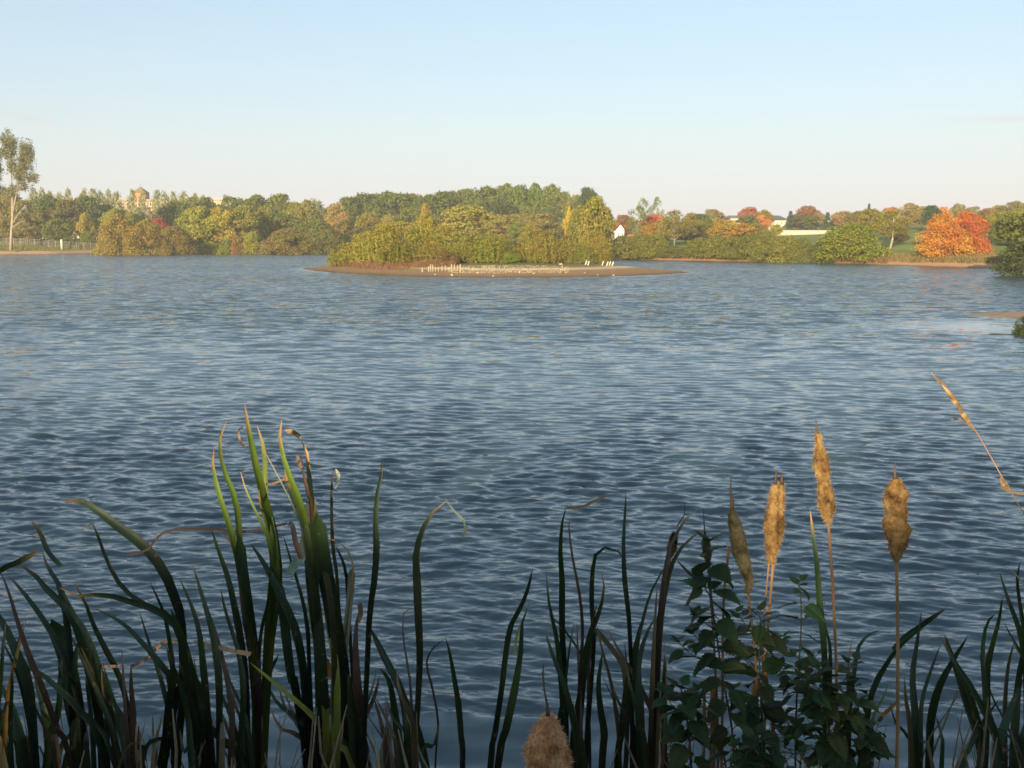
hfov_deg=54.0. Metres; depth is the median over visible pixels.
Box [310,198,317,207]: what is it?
poplar tree
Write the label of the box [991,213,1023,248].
broadleaf tree
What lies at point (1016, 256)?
bush
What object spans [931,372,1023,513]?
reed grass
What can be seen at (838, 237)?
bush
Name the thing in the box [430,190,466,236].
broadleaf tree
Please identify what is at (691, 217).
birch tree
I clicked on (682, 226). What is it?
birch tree
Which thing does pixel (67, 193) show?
poplar tree
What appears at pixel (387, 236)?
willow shrub
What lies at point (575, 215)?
broadleaf tree
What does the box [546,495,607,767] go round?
cattail plant
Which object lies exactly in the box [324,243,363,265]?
willow shrub
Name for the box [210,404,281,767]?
cattail plant
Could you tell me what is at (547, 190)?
broadleaf tree
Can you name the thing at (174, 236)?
bush
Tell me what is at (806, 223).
broadleaf tree
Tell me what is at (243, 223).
broadleaf tree
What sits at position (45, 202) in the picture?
broadleaf tree
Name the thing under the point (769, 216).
broadleaf tree
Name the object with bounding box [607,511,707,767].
cattail plant
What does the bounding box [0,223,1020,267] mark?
ground
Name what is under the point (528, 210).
broadleaf tree
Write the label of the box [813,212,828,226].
broadleaf tree
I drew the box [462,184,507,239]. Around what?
broadleaf tree
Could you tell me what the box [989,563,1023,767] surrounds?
cattail plant
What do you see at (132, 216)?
broadleaf tree
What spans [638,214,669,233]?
broadleaf tree
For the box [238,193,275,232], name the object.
broadleaf tree
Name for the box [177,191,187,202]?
poplar tree
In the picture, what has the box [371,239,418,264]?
willow shrub
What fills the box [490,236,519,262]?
willow shrub
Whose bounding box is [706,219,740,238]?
broadleaf tree
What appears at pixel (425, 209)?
pyramid tree
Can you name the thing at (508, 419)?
water
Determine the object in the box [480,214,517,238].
broadleaf tree
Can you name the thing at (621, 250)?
bush
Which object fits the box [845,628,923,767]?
cattail plant
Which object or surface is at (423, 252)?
willow shrub
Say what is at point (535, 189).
broadleaf tree
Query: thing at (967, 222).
maple tree
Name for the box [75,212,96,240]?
broadleaf tree
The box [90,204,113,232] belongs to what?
broadleaf tree
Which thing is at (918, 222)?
broadleaf tree
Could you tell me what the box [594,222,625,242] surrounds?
white house
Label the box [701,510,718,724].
cattail
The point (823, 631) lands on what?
cattail plant
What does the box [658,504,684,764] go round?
cattail
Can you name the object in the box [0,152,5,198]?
poplar tree
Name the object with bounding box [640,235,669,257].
bush
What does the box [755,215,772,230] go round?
broadleaf tree
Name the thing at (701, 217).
broadleaf tree
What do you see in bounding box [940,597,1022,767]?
cattail plant
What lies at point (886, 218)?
leaning birch
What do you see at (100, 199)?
poplar tree
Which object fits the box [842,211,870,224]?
broadleaf tree
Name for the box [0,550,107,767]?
cattail plant
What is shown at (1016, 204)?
broadleaf tree
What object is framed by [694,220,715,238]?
broadleaf tree
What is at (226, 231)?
broadleaf tree
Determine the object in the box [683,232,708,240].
broadleaf tree
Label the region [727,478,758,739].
cattail
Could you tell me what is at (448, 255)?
bush
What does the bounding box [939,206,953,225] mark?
broadleaf tree
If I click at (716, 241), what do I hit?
bush
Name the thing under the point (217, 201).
apartment building
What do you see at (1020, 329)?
willow shrub
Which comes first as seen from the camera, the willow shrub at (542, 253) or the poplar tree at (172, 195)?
the willow shrub at (542, 253)
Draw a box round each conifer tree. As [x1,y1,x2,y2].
[781,211,796,229]
[819,212,831,228]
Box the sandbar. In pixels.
[965,311,1023,318]
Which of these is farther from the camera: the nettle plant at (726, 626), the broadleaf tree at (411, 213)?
the broadleaf tree at (411, 213)
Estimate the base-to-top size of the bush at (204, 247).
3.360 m
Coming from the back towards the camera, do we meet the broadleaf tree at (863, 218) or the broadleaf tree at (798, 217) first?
the broadleaf tree at (798, 217)
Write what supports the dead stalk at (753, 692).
on the ground at (906, 246)
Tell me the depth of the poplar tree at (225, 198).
232.11 m
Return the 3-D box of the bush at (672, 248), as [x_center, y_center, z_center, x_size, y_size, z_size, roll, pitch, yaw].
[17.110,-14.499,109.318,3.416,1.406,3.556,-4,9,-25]
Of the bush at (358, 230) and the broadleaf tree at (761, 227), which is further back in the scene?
the bush at (358, 230)
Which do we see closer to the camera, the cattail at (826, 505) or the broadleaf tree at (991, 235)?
the cattail at (826, 505)
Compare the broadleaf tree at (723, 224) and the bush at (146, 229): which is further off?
the bush at (146, 229)
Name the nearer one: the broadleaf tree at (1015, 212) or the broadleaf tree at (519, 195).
the broadleaf tree at (1015, 212)
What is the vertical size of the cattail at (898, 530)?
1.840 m
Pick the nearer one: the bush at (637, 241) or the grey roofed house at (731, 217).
the bush at (637, 241)
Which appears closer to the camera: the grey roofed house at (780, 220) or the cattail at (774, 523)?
the cattail at (774, 523)
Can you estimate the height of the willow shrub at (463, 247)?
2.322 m
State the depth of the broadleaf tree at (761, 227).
137.81 m
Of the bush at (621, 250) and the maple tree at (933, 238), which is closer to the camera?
the maple tree at (933, 238)
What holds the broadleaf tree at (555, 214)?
on the ground at (906, 246)
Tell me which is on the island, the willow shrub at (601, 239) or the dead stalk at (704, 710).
the willow shrub at (601, 239)
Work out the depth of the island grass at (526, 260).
76.34 m
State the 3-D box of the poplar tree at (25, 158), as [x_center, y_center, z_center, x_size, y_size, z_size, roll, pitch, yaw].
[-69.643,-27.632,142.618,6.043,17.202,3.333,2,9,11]
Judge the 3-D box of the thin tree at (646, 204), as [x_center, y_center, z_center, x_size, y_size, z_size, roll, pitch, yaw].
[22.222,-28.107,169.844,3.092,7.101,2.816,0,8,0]
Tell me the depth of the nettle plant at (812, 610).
2.26 m
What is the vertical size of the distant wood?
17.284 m
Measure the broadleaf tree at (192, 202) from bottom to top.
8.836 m
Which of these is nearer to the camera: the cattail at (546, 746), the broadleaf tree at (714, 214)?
the cattail at (546, 746)
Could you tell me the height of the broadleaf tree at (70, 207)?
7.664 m
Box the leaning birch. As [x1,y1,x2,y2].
[876,208,912,252]
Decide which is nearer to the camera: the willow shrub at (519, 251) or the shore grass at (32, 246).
the willow shrub at (519, 251)
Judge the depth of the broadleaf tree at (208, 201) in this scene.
192.02 m
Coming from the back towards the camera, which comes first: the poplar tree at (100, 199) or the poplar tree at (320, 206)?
the poplar tree at (100, 199)
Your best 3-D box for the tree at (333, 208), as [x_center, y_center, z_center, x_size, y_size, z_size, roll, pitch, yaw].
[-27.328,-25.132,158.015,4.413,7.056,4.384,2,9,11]
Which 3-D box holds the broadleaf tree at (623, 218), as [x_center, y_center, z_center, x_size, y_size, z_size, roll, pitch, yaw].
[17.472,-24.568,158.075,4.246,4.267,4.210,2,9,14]
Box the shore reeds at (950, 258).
[888,252,1009,263]
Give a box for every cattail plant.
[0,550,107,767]
[9,520,119,767]
[61,499,187,767]
[61,522,182,767]
[125,420,354,767]
[166,564,250,767]
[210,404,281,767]
[328,458,410,767]
[371,502,465,767]
[487,569,532,767]
[545,546,626,767]
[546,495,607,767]
[597,494,639,767]
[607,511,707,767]
[810,511,831,767]
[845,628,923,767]
[889,609,966,767]
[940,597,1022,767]
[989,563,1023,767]
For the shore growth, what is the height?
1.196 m
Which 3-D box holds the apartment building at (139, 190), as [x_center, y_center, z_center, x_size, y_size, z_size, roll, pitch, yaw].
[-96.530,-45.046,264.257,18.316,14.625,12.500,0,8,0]
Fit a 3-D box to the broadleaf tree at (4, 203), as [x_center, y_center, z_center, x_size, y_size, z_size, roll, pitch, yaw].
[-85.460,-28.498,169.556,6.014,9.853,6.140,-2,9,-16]
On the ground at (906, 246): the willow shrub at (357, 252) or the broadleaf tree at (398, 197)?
the broadleaf tree at (398, 197)
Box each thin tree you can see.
[625,206,648,234]
[635,198,652,225]
[649,196,664,215]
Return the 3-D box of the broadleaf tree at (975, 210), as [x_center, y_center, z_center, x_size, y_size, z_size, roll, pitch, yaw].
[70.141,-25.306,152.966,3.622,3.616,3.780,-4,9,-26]
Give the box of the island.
[303,262,690,277]
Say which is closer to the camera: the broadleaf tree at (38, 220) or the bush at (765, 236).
the bush at (765, 236)
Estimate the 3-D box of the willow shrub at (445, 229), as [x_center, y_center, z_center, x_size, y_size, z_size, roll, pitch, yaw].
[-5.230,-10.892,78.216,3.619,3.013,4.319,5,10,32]
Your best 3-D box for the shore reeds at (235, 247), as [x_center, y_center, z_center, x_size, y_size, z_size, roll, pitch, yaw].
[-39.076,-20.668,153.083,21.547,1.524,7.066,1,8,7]
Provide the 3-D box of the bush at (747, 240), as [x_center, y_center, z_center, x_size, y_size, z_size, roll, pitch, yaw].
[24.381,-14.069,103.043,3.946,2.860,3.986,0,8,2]
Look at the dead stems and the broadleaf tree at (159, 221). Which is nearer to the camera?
the dead stems
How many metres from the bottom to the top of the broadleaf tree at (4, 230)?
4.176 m
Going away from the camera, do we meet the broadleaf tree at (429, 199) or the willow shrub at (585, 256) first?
the willow shrub at (585, 256)
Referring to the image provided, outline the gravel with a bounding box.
[447,265,566,273]
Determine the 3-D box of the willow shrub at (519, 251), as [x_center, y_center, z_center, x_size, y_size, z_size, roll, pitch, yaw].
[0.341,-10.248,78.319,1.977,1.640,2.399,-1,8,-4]
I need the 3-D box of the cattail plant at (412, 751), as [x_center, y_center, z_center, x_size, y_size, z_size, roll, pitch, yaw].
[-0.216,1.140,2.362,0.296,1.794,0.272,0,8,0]
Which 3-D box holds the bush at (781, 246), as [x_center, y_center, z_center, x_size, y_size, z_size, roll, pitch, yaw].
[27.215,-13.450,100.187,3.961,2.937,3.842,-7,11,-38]
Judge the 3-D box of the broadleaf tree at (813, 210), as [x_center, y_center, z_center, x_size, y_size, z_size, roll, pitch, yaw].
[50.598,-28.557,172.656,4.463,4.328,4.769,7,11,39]
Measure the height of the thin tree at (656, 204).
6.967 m
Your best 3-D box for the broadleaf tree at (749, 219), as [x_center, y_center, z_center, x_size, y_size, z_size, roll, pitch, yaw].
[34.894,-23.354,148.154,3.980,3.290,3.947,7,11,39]
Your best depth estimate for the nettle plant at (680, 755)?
2.12 m
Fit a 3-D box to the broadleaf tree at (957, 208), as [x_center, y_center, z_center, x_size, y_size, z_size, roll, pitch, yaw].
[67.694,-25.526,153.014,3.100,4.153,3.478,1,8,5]
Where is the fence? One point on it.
(41, 241)
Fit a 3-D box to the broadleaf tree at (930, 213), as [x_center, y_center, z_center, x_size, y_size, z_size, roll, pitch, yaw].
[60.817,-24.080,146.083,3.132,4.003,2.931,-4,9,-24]
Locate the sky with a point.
(779, 107)
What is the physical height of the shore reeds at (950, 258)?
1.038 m
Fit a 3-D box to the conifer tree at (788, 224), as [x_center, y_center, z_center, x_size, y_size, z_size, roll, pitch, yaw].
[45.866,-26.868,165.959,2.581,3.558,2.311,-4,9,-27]
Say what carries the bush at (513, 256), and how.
on the island
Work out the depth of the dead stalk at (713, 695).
2.34 m
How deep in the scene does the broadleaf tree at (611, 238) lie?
111.27 m
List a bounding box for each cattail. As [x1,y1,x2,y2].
[520,663,575,767]
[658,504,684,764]
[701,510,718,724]
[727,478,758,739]
[761,469,788,750]
[810,420,838,709]
[881,463,913,767]
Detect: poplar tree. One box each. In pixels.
[0,127,39,249]
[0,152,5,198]
[25,188,38,210]
[37,187,44,198]
[54,191,64,200]
[63,186,72,199]
[88,188,98,201]
[97,190,105,204]
[104,188,112,205]
[110,191,123,209]
[125,188,137,213]
[136,191,149,217]
[148,189,164,218]
[160,190,172,224]
[169,191,176,202]
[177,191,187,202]
[220,194,230,206]
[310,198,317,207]
[317,200,322,219]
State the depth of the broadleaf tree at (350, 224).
161.72 m
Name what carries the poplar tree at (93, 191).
on the ground at (906, 246)
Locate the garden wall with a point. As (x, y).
(796, 232)
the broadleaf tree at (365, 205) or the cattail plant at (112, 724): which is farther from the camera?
the broadleaf tree at (365, 205)
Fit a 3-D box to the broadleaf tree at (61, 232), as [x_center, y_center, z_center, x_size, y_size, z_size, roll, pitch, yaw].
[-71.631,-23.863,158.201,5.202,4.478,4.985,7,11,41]
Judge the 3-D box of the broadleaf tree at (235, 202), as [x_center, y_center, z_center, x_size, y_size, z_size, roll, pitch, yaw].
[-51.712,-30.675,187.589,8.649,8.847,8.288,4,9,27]
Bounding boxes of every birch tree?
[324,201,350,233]
[653,218,675,239]
[657,209,690,244]
[680,213,701,238]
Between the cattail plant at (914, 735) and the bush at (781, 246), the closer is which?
the cattail plant at (914, 735)
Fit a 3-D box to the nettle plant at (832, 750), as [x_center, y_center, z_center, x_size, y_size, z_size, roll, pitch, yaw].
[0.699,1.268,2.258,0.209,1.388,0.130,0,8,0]
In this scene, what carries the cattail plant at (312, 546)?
on the ground at (906, 246)
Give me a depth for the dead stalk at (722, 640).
2.31 m
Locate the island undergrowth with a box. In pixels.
[331,258,458,269]
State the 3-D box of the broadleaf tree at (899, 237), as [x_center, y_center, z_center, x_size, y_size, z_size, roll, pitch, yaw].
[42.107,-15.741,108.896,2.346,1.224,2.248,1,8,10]
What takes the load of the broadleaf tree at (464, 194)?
on the ground at (906, 246)
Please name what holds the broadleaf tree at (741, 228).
on the ground at (906, 246)
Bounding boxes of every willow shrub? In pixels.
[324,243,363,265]
[340,231,390,264]
[359,223,407,264]
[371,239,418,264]
[375,220,429,257]
[405,213,442,251]
[410,243,454,263]
[425,225,461,260]
[449,233,482,262]
[459,232,510,262]
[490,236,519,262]
[509,243,525,261]
[514,222,547,259]
[527,229,565,262]
[549,234,582,262]
[565,243,596,263]
[575,229,613,262]
[593,243,612,263]
[1011,316,1023,334]
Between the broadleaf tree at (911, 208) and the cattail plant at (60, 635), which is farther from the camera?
the broadleaf tree at (911, 208)
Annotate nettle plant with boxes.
[651,674,718,767]
[668,530,754,764]
[724,600,793,765]
[728,722,808,767]
[771,574,826,767]
[786,651,883,767]
[837,673,896,767]
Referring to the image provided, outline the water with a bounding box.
[0,253,1023,767]
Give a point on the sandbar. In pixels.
(1017, 315)
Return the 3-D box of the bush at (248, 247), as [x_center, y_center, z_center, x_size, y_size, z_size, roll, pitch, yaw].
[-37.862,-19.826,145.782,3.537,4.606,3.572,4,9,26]
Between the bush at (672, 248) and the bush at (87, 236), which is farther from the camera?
the bush at (87, 236)
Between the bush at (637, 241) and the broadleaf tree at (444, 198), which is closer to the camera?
the bush at (637, 241)
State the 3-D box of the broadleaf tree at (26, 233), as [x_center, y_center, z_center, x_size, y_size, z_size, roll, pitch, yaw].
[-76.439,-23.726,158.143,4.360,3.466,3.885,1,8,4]
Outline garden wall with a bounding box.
[778,230,830,235]
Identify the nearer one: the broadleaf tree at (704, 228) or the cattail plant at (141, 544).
the cattail plant at (141, 544)
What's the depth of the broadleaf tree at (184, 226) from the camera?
155.55 m
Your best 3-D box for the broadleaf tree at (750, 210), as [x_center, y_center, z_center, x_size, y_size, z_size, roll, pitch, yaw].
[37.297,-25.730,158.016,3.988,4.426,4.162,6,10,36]
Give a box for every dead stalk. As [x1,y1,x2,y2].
[702,694,705,756]
[709,676,715,767]
[720,546,730,767]
[751,678,758,695]
[759,643,774,749]
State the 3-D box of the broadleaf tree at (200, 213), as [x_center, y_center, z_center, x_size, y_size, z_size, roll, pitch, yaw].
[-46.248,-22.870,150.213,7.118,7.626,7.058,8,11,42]
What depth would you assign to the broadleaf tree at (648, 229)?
134.63 m
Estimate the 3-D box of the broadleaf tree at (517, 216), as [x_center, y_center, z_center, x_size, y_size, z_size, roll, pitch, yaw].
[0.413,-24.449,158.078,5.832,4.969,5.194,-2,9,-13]
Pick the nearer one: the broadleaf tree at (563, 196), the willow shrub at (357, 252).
the willow shrub at (357, 252)
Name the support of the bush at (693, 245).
on the ground at (906, 246)
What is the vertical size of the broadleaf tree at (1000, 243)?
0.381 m
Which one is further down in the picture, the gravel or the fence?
the gravel
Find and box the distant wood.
[0,197,951,241]
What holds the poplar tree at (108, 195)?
on the ground at (906, 246)
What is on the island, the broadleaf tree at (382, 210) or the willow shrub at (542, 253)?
the willow shrub at (542, 253)
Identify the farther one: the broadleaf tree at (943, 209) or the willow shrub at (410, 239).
the broadleaf tree at (943, 209)
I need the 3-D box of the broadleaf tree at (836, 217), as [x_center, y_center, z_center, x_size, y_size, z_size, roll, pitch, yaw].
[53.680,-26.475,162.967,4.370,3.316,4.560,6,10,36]
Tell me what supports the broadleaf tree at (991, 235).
on the ground at (906, 246)
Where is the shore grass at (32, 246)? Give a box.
[0,244,99,250]
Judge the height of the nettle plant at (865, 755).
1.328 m
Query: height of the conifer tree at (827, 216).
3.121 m
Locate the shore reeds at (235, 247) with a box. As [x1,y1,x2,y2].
[197,244,299,252]
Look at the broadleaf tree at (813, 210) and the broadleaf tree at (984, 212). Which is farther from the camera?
the broadleaf tree at (813, 210)
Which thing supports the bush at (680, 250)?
on the ground at (906, 246)
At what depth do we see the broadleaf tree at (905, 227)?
110.21 m
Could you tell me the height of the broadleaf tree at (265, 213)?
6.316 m
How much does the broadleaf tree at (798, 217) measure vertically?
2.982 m
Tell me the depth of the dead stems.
2.25 m
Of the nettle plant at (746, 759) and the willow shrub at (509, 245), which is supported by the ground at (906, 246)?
the nettle plant at (746, 759)
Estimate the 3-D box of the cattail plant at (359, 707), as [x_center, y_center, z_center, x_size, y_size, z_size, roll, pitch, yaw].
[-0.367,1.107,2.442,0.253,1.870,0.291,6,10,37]
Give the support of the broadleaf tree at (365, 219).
on the ground at (906, 246)
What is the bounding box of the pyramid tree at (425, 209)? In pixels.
[417,203,437,235]
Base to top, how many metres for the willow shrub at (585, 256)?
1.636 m
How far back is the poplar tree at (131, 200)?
232.84 m
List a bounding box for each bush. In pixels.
[78,229,95,248]
[90,212,145,254]
[122,218,172,254]
[153,225,201,254]
[196,240,218,253]
[217,238,231,253]
[229,234,243,253]
[241,232,260,253]
[257,228,320,254]
[304,228,348,254]
[340,226,380,247]
[429,251,459,263]
[500,253,520,262]
[611,235,638,259]
[619,233,653,258]
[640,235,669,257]
[652,244,679,256]
[670,247,693,256]
[681,237,717,256]
[697,236,731,257]
[715,237,748,258]
[732,233,766,260]
[748,230,785,261]
[766,234,798,262]
[784,237,813,262]
[807,242,833,263]
[811,222,893,261]
[988,239,1023,276]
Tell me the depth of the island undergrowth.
72.54 m
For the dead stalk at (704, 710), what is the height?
1.319 m
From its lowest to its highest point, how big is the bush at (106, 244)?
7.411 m
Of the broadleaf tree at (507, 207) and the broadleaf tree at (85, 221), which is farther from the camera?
the broadleaf tree at (507, 207)
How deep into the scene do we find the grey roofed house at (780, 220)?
168.12 m
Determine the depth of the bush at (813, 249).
96.73 m
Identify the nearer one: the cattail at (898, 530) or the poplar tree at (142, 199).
the cattail at (898, 530)
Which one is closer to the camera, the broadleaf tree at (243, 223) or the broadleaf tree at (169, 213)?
the broadleaf tree at (243, 223)
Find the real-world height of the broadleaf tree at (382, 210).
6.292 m
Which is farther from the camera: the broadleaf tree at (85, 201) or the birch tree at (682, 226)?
the broadleaf tree at (85, 201)
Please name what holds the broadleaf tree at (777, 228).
on the ground at (906, 246)
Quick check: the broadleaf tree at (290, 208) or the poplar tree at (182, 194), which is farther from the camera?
the poplar tree at (182, 194)
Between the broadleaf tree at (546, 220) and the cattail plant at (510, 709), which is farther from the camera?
the broadleaf tree at (546, 220)
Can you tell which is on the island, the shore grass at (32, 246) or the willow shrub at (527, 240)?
the willow shrub at (527, 240)
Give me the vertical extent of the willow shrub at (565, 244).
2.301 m
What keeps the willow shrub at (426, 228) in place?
on the island
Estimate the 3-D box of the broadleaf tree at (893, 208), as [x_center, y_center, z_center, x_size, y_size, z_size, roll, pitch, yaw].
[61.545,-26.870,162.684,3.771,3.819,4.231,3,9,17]
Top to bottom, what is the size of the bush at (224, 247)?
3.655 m
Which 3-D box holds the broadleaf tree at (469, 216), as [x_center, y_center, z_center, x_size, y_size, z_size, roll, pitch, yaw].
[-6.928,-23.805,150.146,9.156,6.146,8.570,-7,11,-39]
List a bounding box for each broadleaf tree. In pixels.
[0,187,20,242]
[0,218,28,238]
[6,199,45,243]
[13,223,40,239]
[26,194,66,239]
[41,218,73,244]
[47,199,85,242]
[66,194,107,232]
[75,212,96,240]
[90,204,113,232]
[95,208,134,232]
[115,212,146,232]
[152,217,171,238]
[155,201,190,226]
[174,205,224,244]
[175,196,207,242]
[176,211,198,233]
[198,206,238,243]
[199,196,214,209]
[210,196,244,231]
[228,204,263,243]
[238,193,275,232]
[253,207,277,241]
[260,193,291,226]
[260,212,299,234]
[279,201,307,227]
[292,199,329,232]
[293,217,327,238]
[326,219,357,237]
[331,196,361,231]
[344,192,397,218]
[354,211,382,228]
[365,190,414,221]
[369,207,397,224]
[374,214,404,236]
[389,192,423,228]
[395,207,431,235]
[408,193,447,222]
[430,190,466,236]
[432,211,460,236]
[438,204,498,238]
[444,187,489,225]
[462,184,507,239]
[480,198,521,225]
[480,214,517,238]
[496,183,513,207]
[499,213,527,238]
[501,183,539,211]
[506,221,528,242]
[519,205,538,235]
[519,213,563,243]
[526,182,552,239]
[531,183,565,233]
[538,208,565,238]
[546,191,575,237]
[562,194,579,232]
[562,206,573,243]
[565,204,591,246]
[574,187,596,213]
[574,194,616,251]
[602,207,616,252]
[615,215,635,235]
[636,223,671,234]
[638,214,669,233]
[671,229,695,242]
[683,213,710,230]
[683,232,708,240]
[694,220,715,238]
[705,209,725,224]
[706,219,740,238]
[726,222,757,237]
[734,214,759,231]
[737,206,756,222]
[746,223,767,234]
[755,209,773,225]
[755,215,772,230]
[770,224,782,234]
[789,213,808,229]
[795,205,821,229]
[799,216,819,229]
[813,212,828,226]
[829,210,851,225]
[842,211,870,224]
[854,208,880,232]
[868,211,900,240]
[881,206,903,218]
[885,219,909,242]
[890,233,911,241]
[897,203,925,227]
[911,206,929,228]
[921,204,942,225]
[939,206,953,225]
[948,203,965,224]
[966,206,981,227]
[974,208,997,224]
[982,227,1004,242]
[983,211,1003,231]
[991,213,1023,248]
[992,205,1006,211]
[992,242,1009,244]
[993,208,1023,241]
[1001,200,1023,212]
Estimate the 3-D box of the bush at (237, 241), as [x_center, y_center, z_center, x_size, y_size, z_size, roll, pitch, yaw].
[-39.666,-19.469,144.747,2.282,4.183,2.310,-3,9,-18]
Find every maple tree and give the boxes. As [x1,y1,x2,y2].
[913,211,975,259]
[942,209,994,254]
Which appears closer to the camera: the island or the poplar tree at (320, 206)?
the island
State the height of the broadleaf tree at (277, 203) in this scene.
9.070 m
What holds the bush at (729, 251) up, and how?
on the ground at (906, 246)
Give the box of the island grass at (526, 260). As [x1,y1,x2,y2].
[457,253,560,262]
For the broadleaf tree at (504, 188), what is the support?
on the ground at (906, 246)
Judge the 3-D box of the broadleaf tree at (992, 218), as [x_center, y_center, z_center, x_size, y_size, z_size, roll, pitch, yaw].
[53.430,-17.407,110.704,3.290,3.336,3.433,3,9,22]
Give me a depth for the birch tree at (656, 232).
124.42 m
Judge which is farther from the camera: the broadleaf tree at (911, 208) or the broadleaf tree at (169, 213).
the broadleaf tree at (169, 213)
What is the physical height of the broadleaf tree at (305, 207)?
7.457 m
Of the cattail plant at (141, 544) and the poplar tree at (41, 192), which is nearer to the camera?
the cattail plant at (141, 544)
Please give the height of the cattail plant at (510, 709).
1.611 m
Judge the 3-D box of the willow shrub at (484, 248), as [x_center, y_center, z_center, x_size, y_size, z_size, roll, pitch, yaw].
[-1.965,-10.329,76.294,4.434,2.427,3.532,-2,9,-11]
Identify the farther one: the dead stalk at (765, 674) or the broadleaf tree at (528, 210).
the broadleaf tree at (528, 210)
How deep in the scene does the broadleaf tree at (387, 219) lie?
154.77 m
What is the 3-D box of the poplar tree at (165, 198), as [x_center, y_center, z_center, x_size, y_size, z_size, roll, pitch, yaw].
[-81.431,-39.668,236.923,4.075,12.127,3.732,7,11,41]
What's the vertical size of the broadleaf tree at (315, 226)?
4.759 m
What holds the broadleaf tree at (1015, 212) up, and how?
on the ground at (906, 246)
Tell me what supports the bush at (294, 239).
on the ground at (906, 246)
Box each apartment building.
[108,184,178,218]
[174,199,244,238]
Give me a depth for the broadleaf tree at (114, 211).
172.15 m
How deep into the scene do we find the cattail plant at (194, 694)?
2.20 m
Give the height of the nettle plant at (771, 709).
1.503 m
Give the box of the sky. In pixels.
[0,0,1023,235]
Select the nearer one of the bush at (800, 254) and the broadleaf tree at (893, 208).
the bush at (800, 254)
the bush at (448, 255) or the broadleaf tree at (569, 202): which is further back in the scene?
the broadleaf tree at (569, 202)
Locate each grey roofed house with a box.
[720,216,737,226]
[768,215,788,229]
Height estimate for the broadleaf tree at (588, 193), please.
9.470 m
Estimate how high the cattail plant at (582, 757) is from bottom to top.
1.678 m
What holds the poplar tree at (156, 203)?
on the ground at (906, 246)
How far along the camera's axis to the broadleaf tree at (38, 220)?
164.97 m
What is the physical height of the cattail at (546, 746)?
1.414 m
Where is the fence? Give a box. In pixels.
[0,238,97,249]
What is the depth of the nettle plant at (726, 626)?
2.14 m
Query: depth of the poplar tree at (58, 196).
234.61 m
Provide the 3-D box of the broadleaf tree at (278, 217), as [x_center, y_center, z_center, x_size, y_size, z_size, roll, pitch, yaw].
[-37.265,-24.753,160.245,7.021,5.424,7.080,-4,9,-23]
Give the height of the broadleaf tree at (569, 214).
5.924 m
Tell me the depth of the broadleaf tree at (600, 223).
109.49 m
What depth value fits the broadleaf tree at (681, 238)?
132.08 m
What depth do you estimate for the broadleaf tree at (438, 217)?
168.25 m
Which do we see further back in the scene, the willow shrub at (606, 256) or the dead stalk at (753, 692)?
the willow shrub at (606, 256)
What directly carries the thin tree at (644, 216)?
on the ground at (906, 246)
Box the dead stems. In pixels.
[15,688,1020,767]
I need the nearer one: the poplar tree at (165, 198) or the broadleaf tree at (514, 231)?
the broadleaf tree at (514, 231)
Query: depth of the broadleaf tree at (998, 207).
147.46 m
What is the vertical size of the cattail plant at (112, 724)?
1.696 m
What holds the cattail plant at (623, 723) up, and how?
on the ground at (906, 246)
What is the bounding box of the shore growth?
[613,251,890,263]
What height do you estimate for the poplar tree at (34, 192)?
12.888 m
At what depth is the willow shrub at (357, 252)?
77.51 m
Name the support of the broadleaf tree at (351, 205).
on the ground at (906, 246)
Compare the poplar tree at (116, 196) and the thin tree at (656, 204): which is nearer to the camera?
the thin tree at (656, 204)
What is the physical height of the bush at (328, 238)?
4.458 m
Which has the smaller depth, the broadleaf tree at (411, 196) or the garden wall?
the garden wall

